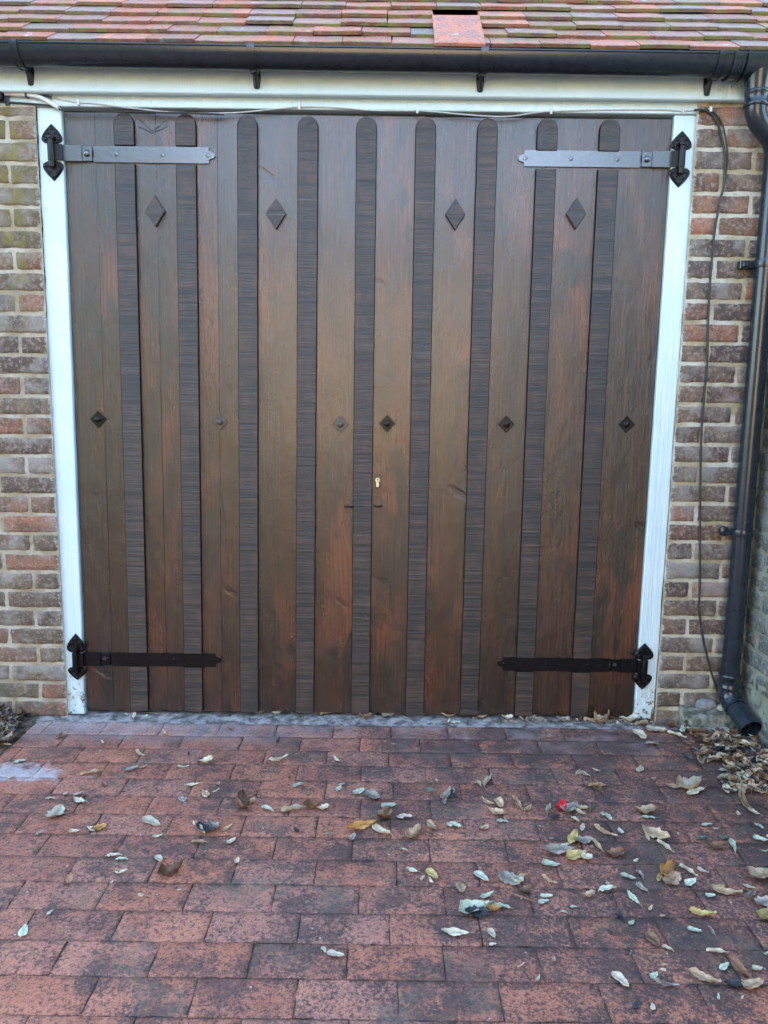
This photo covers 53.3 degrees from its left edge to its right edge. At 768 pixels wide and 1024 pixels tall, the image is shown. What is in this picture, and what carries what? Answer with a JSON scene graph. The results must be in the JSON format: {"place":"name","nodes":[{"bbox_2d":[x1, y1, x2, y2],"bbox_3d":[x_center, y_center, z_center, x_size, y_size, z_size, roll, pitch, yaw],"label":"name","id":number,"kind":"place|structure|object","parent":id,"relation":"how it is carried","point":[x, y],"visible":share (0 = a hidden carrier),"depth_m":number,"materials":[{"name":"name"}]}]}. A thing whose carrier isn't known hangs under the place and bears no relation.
{"place":"outdoors","nodes":[
{"label":"outdoors","id":0,"kind":"place"},
{"bbox_2d":[0,709,767,1023],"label":"brick paving","id":1,"kind":"structure","parent":0,"point":[221,937],"depth_m":2.07,"materials":[{"name":"brick"}]},
{"bbox_2d":[0,704,29,745],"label":"leaf litter","id":2,"kind":"object","parent":1,"relation":"on","point":[9,722],"visible":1,"depth_m":2.92,"materials":[{"name":"plant"}]},
{"bbox_2d":[18,922,27,936],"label":"leaf","id":3,"kind":"object","parent":1,"relation":"on","point":[23,931],"visible":1,"depth_m":1.83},
{"bbox_2d":[46,804,64,817],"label":"leaf","id":4,"kind":"object","parent":1,"relation":"on","point":[57,810],"visible":1,"depth_m":2.35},
{"bbox_2d":[73,797,88,802],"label":"leaf","id":5,"kind":"object","parent":1,"relation":"on","point":[77,799],"visible":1,"depth_m":2.42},
{"bbox_2d":[80,769,103,775],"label":"leaf","id":6,"kind":"object","parent":1,"relation":"on","point":[82,773],"visible":1,"depth_m":2.59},
{"bbox_2d":[91,823,106,829],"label":"leaf","id":7,"kind":"object","parent":1,"relation":"on","point":[98,826],"visible":1,"depth_m":2.27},
{"bbox_2d":[141,815,159,825],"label":"leaf","id":8,"kind":"object","parent":1,"relation":"on","point":[152,820],"visible":1,"depth_m":2.31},
{"bbox_2d":[157,860,182,875],"bbox_3d":[-0.577,0.960,2.061,0.038,0.031,0.081,4,10,23],"label":"leaf","id":9,"kind":"object","parent":1,"relation":"on","point":[167,869],"visible":1,"depth_m":2.07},
{"bbox_2d":[196,821,214,832],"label":"leaf","id":10,"kind":"object","parent":1,"relation":"on","point":[207,828],"visible":1,"depth_m":2.27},
{"bbox_2d":[198,755,213,762],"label":"leaf","id":11,"kind":"object","parent":1,"relation":"on","point":[207,758],"visible":1,"depth_m":2.69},
{"bbox_2d":[202,790,209,796],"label":"leaf","id":12,"kind":"object","parent":1,"relation":"on","point":[205,793],"visible":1,"depth_m":2.47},
{"bbox_2d":[208,820,219,827],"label":"leaf","id":13,"kind":"object","parent":1,"relation":"on","point":[216,824],"visible":0.96,"depth_m":2.29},
{"bbox_2d":[235,789,249,808],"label":"leaf","id":14,"kind":"object","parent":1,"relation":"on","point":[241,803],"visible":1,"depth_m":2.41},
{"bbox_2d":[268,754,287,760],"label":"leaf","id":15,"kind":"object","parent":1,"relation":"on","point":[275,758],"visible":1,"depth_m":2.70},
{"bbox_2d":[281,803,306,812],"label":"leaf","id":16,"kind":"object","parent":1,"relation":"on","point":[295,806],"visible":1,"depth_m":2.37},
{"bbox_2d":[303,799,320,808],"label":"leaf","id":17,"kind":"object","parent":1,"relation":"on","point":[310,804],"visible":1,"depth_m":2.40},
{"bbox_2d":[316,803,328,809],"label":"leaf","id":18,"kind":"object","parent":1,"relation":"on","point":[323,806],"visible":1,"depth_m":2.40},
{"bbox_2d":[326,949,344,956],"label":"leaf","id":19,"kind":"object","parent":1,"relation":"on","point":[330,952],"visible":1,"depth_m":1.78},
{"bbox_2d":[352,787,363,794],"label":"leaf","id":20,"kind":"object","parent":1,"relation":"on","point":[358,791],"visible":1,"depth_m":2.50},
{"bbox_2d":[346,819,378,828],"bbox_3d":[-0.060,0.936,2.297,0.124,0.022,0.035,2,11,-32],"label":"leaf","id":21,"kind":"object","parent":1,"relation":"on","point":[361,824],"visible":1,"depth_m":2.29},
{"bbox_2d":[358,712,372,718],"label":"leaf","id":22,"kind":"object","parent":1,"relation":"on","point":[365,716],"visible":1,"depth_m":3.07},
{"bbox_2d":[364,788,379,798],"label":"leaf","id":23,"kind":"object","parent":1,"relation":"on","point":[372,793],"visible":1,"depth_m":2.48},
{"bbox_2d":[372,823,393,837],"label":"leaf","id":24,"kind":"object","parent":1,"relation":"on","point":[377,827],"visible":1,"depth_m":2.28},
{"bbox_2d":[107,713,660,724],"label":"leaf crumbs","id":25,"kind":"object","parent":1,"relation":"on","point":[585,720],"visible":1,"depth_m":3.05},
{"bbox_2d":[376,805,392,818],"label":"leaf","id":26,"kind":"object","parent":1,"relation":"on","point":[386,811],"visible":1,"depth_m":2.36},
{"bbox_2d":[381,803,395,807],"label":"leaf","id":27,"kind":"object","parent":1,"relation":"on","point":[386,804],"visible":0.72,"depth_m":2.42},
{"bbox_2d":[397,813,415,817],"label":"leaf","id":28,"kind":"object","parent":1,"relation":"on","point":[403,815],"visible":1,"depth_m":2.35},
{"bbox_2d":[405,823,420,837],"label":"leaf","id":29,"kind":"object","parent":1,"relation":"on","point":[414,831],"visible":1,"depth_m":2.26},
{"bbox_2d":[425,868,437,878],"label":"leaf","id":30,"kind":"object","parent":1,"relation":"on","point":[431,872],"visible":1,"depth_m":2.08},
{"bbox_2d":[427,819,436,828],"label":"leaf","id":31,"kind":"object","parent":1,"relation":"on","point":[431,824],"visible":1,"depth_m":2.31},
{"bbox_2d":[440,786,454,797],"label":"leaf","id":32,"kind":"object","parent":1,"relation":"on","point":[446,793],"visible":1,"depth_m":2.49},
{"bbox_2d":[450,787,456,797],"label":"leaf","id":33,"kind":"object","parent":1,"relation":"on","point":[453,795],"visible":1,"depth_m":2.49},
{"bbox_2d":[446,821,464,826],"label":"leaf","id":34,"kind":"object","parent":1,"relation":"on","point":[451,823],"visible":1,"depth_m":2.31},
{"bbox_2d":[441,927,473,935],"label":"leaf","id":35,"kind":"object","parent":1,"relation":"on","point":[453,931],"visible":1,"depth_m":1.85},
{"bbox_2d":[455,881,466,891],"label":"leaf","id":36,"kind":"object","parent":1,"relation":"on","point":[460,886],"visible":1,"depth_m":2.02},
{"bbox_2d":[458,899,495,912],"bbox_3d":[0.236,0.994,1.940,0.106,0.021,0.045,-3,10,-22],"label":"leaf","id":37,"kind":"object","parent":1,"relation":"on","point":[464,904],"visible":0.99,"depth_m":1.95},
{"bbox_2d":[465,905,489,917],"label":"leaf","id":38,"kind":"object","parent":1,"relation":"on","point":[481,911],"visible":1,"depth_m":1.92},
{"bbox_2d":[473,870,488,880],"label":"leaf","id":39,"kind":"object","parent":1,"relation":"on","point":[480,874],"visible":1,"depth_m":2.07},
{"bbox_2d":[483,774,490,786],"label":"leaf","id":40,"kind":"object","parent":1,"relation":"on","point":[486,779],"visible":1,"depth_m":2.57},
{"bbox_2d":[480,890,495,897],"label":"leaf","id":41,"kind":"object","parent":1,"relation":"on","point":[485,895],"visible":1,"depth_m":1.99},
{"bbox_2d":[487,928,495,937],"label":"leaf","id":42,"kind":"object","parent":1,"relation":"on","point":[491,931],"visible":1,"depth_m":1.85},
{"bbox_2d":[484,902,499,910],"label":"leaf","id":43,"kind":"object","parent":1,"relation":"on","point":[492,907],"visible":1,"depth_m":1.94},
{"bbox_2d":[487,806,504,814],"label":"leaf","id":44,"kind":"object","parent":1,"relation":"on","point":[496,810],"visible":1,"depth_m":2.38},
{"bbox_2d":[494,797,503,808],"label":"leaf","id":45,"kind":"object","parent":1,"relation":"on","point":[499,801],"visible":1,"depth_m":2.44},
{"bbox_2d":[492,902,512,908],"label":"leaf","id":46,"kind":"object","parent":1,"relation":"on","point":[499,904],"visible":1,"depth_m":1.95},
{"bbox_2d":[498,870,519,884],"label":"leaf","id":47,"kind":"object","parent":1,"relation":"on","point":[505,876],"visible":1,"depth_m":2.06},
{"bbox_2d":[511,872,523,881],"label":"leaf","id":48,"kind":"object","parent":1,"relation":"on","point":[521,879],"visible":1,"depth_m":2.04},
{"bbox_2d":[512,795,522,809],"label":"leaf","id":49,"kind":"object","parent":1,"relation":"on","point":[517,801],"visible":1,"depth_m":2.44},
{"bbox_2d":[517,884,534,892],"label":"leaf","id":50,"kind":"object","parent":1,"relation":"on","point":[527,888],"visible":1,"depth_m":2.01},
{"bbox_2d":[541,874,556,882],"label":"leaf","id":51,"kind":"object","parent":1,"relation":"on","point":[546,878],"visible":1,"depth_m":2.06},
{"bbox_2d":[542,858,559,865],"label":"leaf","id":52,"kind":"object","parent":1,"relation":"on","point":[548,862],"visible":1,"depth_m":2.13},
{"bbox_2d":[540,843,578,853],"bbox_3d":[0.504,0.961,2.185,0.124,0.022,0.035,4,16,-10],"label":"leaf","id":53,"kind":"object","parent":1,"relation":"on","point":[555,848],"visible":1,"depth_m":2.19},
{"bbox_2d":[556,798,566,810],"bbox_3d":[0.564,0.926,2.430,0.033,0.015,0.077,4,9,19],"label":"petal","id":54,"kind":"object","parent":1,"relation":"on","point":[563,802],"visible":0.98,"depth_m":2.43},
{"bbox_2d":[560,802,577,811],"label":"leaf","id":55,"kind":"object","parent":1,"relation":"on","point":[571,806],"visible":1,"depth_m":2.42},
{"bbox_2d":[567,829,577,844],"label":"leaf","id":56,"kind":"object","parent":1,"relation":"on","point":[572,835],"visible":1,"depth_m":2.25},
{"bbox_2d":[566,849,587,859],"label":"leaf","id":57,"kind":"object","parent":1,"relation":"on","point":[572,854],"visible":1,"depth_m":2.17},
{"bbox_2d":[574,835,590,842],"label":"leaf","id":58,"kind":"object","parent":1,"relation":"on","point":[584,839],"visible":1,"depth_m":2.24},
{"bbox_2d":[579,849,592,858],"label":"leaf","id":59,"kind":"object","parent":1,"relation":"on","point":[587,855],"visible":1,"depth_m":2.15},
{"bbox_2d":[581,889,595,896],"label":"leaf","id":60,"kind":"object","parent":1,"relation":"on","point":[591,892],"visible":1,"depth_m":2.00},
{"bbox_2d":[583,717,600,722],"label":"leaf","id":61,"kind":"object","parent":1,"relation":"on","point":[590,719],"visible":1,"depth_m":3.05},
{"bbox_2d":[590,776,603,797],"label":"leaf","id":62,"kind":"object","parent":1,"relation":"on","point":[595,780],"visible":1,"depth_m":2.55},
{"bbox_2d":[591,837,603,851],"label":"leaf","id":63,"kind":"object","parent":1,"relation":"on","point":[596,843],"visible":1,"depth_m":2.22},
{"bbox_2d":[588,782,608,786],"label":"leaf","id":64,"kind":"object","parent":1,"relation":"on","point":[594,784],"visible":1,"depth_m":2.55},
{"bbox_2d":[594,709,609,721],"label":"leaf","id":65,"kind":"object","parent":1,"relation":"on","point":[605,716],"visible":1,"depth_m":3.07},
{"bbox_2d":[593,824,617,835],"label":"leaf","id":66,"kind":"object","parent":1,"relation":"on","point":[601,829],"visible":1,"depth_m":2.28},
{"bbox_2d":[598,885,616,891],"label":"leaf","id":67,"kind":"object","parent":1,"relation":"on","point":[604,887],"visible":1,"depth_m":2.02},
{"bbox_2d":[604,847,625,856],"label":"leaf","id":68,"kind":"object","parent":1,"relation":"on","point":[616,852],"visible":1,"depth_m":2.17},
{"bbox_2d":[611,971,628,986],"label":"leaf","id":69,"kind":"object","parent":1,"relation":"on","point":[619,977],"visible":1,"depth_m":1.71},
{"bbox_2d":[620,872,635,878],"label":"leaf","id":70,"kind":"object","parent":1,"relation":"on","point":[623,874],"visible":1,"depth_m":2.08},
{"bbox_2d":[619,713,638,721],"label":"leaf","id":71,"kind":"object","parent":1,"relation":"on","point":[631,717],"visible":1,"depth_m":3.06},
{"bbox_2d":[627,889,641,905],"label":"leaf","id":72,"kind":"object","parent":1,"relation":"on","point":[633,897],"visible":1,"depth_m":1.99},
{"bbox_2d":[632,998,639,1008],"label":"leaf","id":73,"kind":"object","parent":1,"relation":"on","point":[636,1004],"visible":1,"depth_m":1.64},
{"bbox_2d":[632,729,646,738],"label":"leaf","id":74,"kind":"object","parent":1,"relation":"on","point":[641,733],"visible":1,"depth_m":2.95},
{"bbox_2d":[636,881,648,892],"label":"leaf","id":75,"kind":"object","parent":1,"relation":"on","point":[640,885],"visible":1,"depth_m":2.03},
{"bbox_2d":[633,804,656,813],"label":"leaf","id":76,"kind":"object","parent":1,"relation":"on","point":[646,809],"visible":1,"depth_m":2.40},
{"bbox_2d":[643,931,660,946],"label":"leaf","id":77,"kind":"object","parent":1,"relation":"on","point":[652,937],"visible":1,"depth_m":1.84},
{"bbox_2d":[649,971,657,978],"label":"leaf","id":78,"kind":"object","parent":1,"relation":"on","point":[653,975],"visible":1,"depth_m":1.72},
{"bbox_2d":[642,825,669,838],"bbox_3d":[0.805,0.950,2.272,0.067,0.019,0.067,1,9,0],"label":"leaf","id":79,"kind":"object","parent":1,"relation":"on","point":[652,832],"visible":1,"depth_m":2.27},
{"bbox_2d":[645,725,666,731],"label":"leaf","id":80,"kind":"object","parent":1,"relation":"on","point":[650,728],"visible":1,"depth_m":2.99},
{"bbox_2d":[657,839,673,851],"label":"leaf","id":81,"kind":"object","parent":1,"relation":"on","point":[666,845],"visible":1,"depth_m":2.21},
{"bbox_2d":[653,978,679,986],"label":"leaf","id":82,"kind":"object","parent":1,"relation":"on","point":[662,982],"visible":1,"depth_m":1.69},
{"bbox_2d":[660,858,674,875],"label":"leaf","id":83,"kind":"object","parent":1,"relation":"on","point":[668,867],"visible":1,"depth_m":2.10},
{"bbox_2d":[663,720,676,726],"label":"leaf","id":84,"kind":"object","parent":1,"relation":"on","point":[671,723],"visible":1,"depth_m":3.03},
{"bbox_2d":[662,871,680,884],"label":"leaf","id":85,"kind":"object","parent":1,"relation":"on","point":[674,878],"visible":1,"depth_m":2.06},
{"bbox_2d":[665,783,681,787],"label":"leaf","id":86,"kind":"object","parent":1,"relation":"on","point":[672,785],"visible":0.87,"depth_m":2.56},
{"bbox_2d":[667,730,685,737],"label":"leaf","id":87,"kind":"object","parent":1,"relation":"on","point":[672,732],"visible":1,"depth_m":2.95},
{"bbox_2d":[679,863,697,875],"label":"leaf","id":88,"kind":"object","parent":1,"relation":"on","point":[682,865],"visible":1,"depth_m":2.10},
{"bbox_2d":[676,775,701,789],"bbox_3d":[1.014,0.899,2.549,0.120,0.044,0.056,-8,12,-43],"label":"leaf","id":89,"kind":"object","parent":1,"relation":"on","point":[692,782],"visible":1,"depth_m":2.56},
{"bbox_2d":[684,877,697,885],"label":"leaf","id":90,"kind":"object","parent":1,"relation":"on","point":[689,881],"visible":1,"depth_m":2.06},
{"bbox_2d":[687,926,701,931],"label":"leaf","id":91,"kind":"object","parent":1,"relation":"on","point":[693,928],"visible":1,"depth_m":1.87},
{"bbox_2d":[686,786,706,794],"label":"leaf","id":92,"kind":"object","parent":1,"relation":"on","point":[693,791],"visible":1,"depth_m":2.53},
{"bbox_2d":[689,906,716,915],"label":"leaf","id":93,"kind":"object","parent":1,"relation":"on","point":[696,911],"visible":1,"depth_m":1.93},
{"bbox_2d":[689,967,721,982],"bbox_3d":[0.717,1.038,1.711,0.070,0.017,0.025,6,5,40],"label":"leaf","id":94,"kind":"object","parent":1,"relation":"on","point":[698,973],"visible":1,"depth_m":1.72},
{"bbox_2d":[678,705,735,737],"bbox_3d":[1.287,0.816,3.002,0.234,0.092,0.145,1,9,0],"label":"stone block","id":95,"kind":"object","parent":1,"relation":"on","point":[697,718],"depth_m":2.97,"materials":[{"name":"stone"}]},
{"bbox_2d":[695,698,716,709],"bbox_3d":[1.274,0.762,3.030,0.089,0.048,0.046,1,9,0],"label":"stone","id":96,"kind":"object","parent":95,"relation":"on","point":[706,704],"visible":1,"depth_m":3.01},
{"bbox_2d":[706,841,726,849],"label":"leaf","id":97,"kind":"object","parent":1,"relation":"on","point":[717,845],"visible":1,"depth_m":2.21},
{"bbox_2d":[706,948,728,952],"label":"leaf","id":98,"kind":"object","parent":1,"relation":"on","point":[719,950],"visible":1,"depth_m":1.80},
{"bbox_2d":[678,720,767,796],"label":"leaf litter","id":99,"kind":"object","parent":1,"relation":"on","point":[751,756],"visible":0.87,"depth_m":2.73,"materials":[{"name":"plant"}]},
{"bbox_2d":[719,961,729,970],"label":"leaf","id":100,"kind":"object","parent":1,"relation":"on","point":[723,966],"visible":1,"depth_m":1.75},
{"bbox_2d":[712,885,742,894],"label":"leaf","id":101,"kind":"object","parent":1,"relation":"on","point":[722,890],"visible":1,"depth_m":2.01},
{"bbox_2d":[728,838,735,852],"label":"leaf","id":102,"kind":"object","parent":1,"relation":"on","point":[732,843],"visible":1,"depth_m":2.22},
{"bbox_2d":[724,978,743,987],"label":"leaf","id":103,"kind":"object","parent":1,"relation":"on","point":[734,983],"visible":1,"depth_m":1.70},
{"bbox_2d":[729,956,752,977],"bbox_3d":[0.809,1.036,1.739,0.024,0.016,0.067,-4,13,-16],"label":"leaf","id":104,"kind":"object","parent":1,"relation":"on","point":[737,964],"visible":1,"depth_m":1.75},
{"bbox_2d":[738,789,752,809],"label":"leaf","id":105,"kind":"object","parent":1,"relation":"on","point":[743,799],"visible":1,"depth_m":2.46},
{"bbox_2d":[745,889,756,901],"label":"leaf","id":106,"kind":"object","parent":1,"relation":"on","point":[749,894],"visible":1,"depth_m":1.99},
{"bbox_2d":[741,978,763,989],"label":"leaf","id":107,"kind":"object","parent":1,"relation":"on","point":[749,984],"visible":1,"depth_m":1.70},
{"bbox_2d":[740,373,767,748],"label":"garden wall","id":108,"kind":"structure","parent":1,"relation":"on","point":[754,686],"depth_m":2.88,"materials":[{"name":"grey brick"}]},
{"bbox_2d":[748,866,767,878],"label":"leaf","id":109,"kind":"object","parent":1,"relation":"on","point":[758,872],"visible":1,"depth_m":2.09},
{"bbox_2d":[751,964,764,969],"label":"leaf","id":110,"kind":"object","parent":1,"relation":"on","point":[755,967],"visible":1,"depth_m":1.75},
{"bbox_2d":[753,834,767,840],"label":"leaf","id":111,"kind":"object","parent":1,"relation":"on","point":[756,837],"visible":1,"depth_m":2.26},
{"bbox_2d":[754,895,767,906],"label":"leaf","id":112,"kind":"object","parent":1,"relation":"on","point":[763,900],"visible":1,"depth_m":1.98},
{"bbox_2d":[756,907,767,918],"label":"leaf","id":113,"kind":"object","parent":1,"relation":"on","point":[763,913],"visible":1,"depth_m":1.93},
{"bbox_3d":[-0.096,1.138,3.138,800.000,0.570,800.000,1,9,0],"label":"ground","id":114,"kind":"structure","parent":0,"visible":0},
{"bbox_2d":[0,0,767,736],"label":"garage","id":115,"kind":"structure","parent":114,"relation":"on","point":[312,410],"depth_m":2.86,"materials":[{"name":"brick"}]},
{"bbox_2d":[0,91,9,105],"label":"junction box","id":116,"kind":"object","parent":115,"relation":"attached to","point":[7,100],"visible":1,"depth_m":2.70,"materials":[{"name":"black plastic"}]},
{"bbox_2d":[4,93,59,109],"bbox_3d":[-1.241,-1.456,2.704,0.192,0.063,0.024,1,9,0],"label":"conduit","id":117,"kind":"object","parent":115,"relation":"attached to","point":[44,99],"visible":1,"depth_m":2.70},
{"bbox_2d":[0,101,223,115],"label":"cable","id":118,"kind":"object","parent":115,"relation":"attached to","point":[119,111],"visible":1,"depth_m":2.71,"materials":[{"name":"plastic"}]},
{"bbox_2d":[63,112,376,713],"bbox_3d":[-0.616,-0.312,2.921,1.153,2.258,0.069,1,9,0],"label":"garage door","id":119,"kind":"structure","parent":115,"relation":"in","point":[222,268],"depth_m":2.90,"materials":[{"name":"wood"}]},
{"bbox_2d":[52,97,693,116],"bbox_3d":[-0.124,-1.441,2.710,2.470,0.071,0.010,1,9,0],"label":"cable","id":120,"kind":"object","parent":115,"relation":"attached to","point":[299,107],"visible":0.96,"depth_m":2.71,"materials":[{"name":"grey metal"}]},
{"bbox_2d":[367,116,671,716],"bbox_3d":[0.473,-0.297,2.919,1.109,2.259,0.069,1,9,0],"label":"garage door","id":121,"kind":"structure","parent":115,"relation":"in","point":[518,261],"depth_m":2.89,"materials":[{"name":"brown wood"}]},
{"bbox_2d":[694,107,746,737],"bbox_3d":[1.308,-0.272,2.767,0.185,2.297,0.478,-8,12,-44],"label":"cable","id":122,"kind":"object","parent":115,"relation":"attached to","point":[710,111],"visible":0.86,"depth_m":2.83,"materials":[{"name":"plastic"}]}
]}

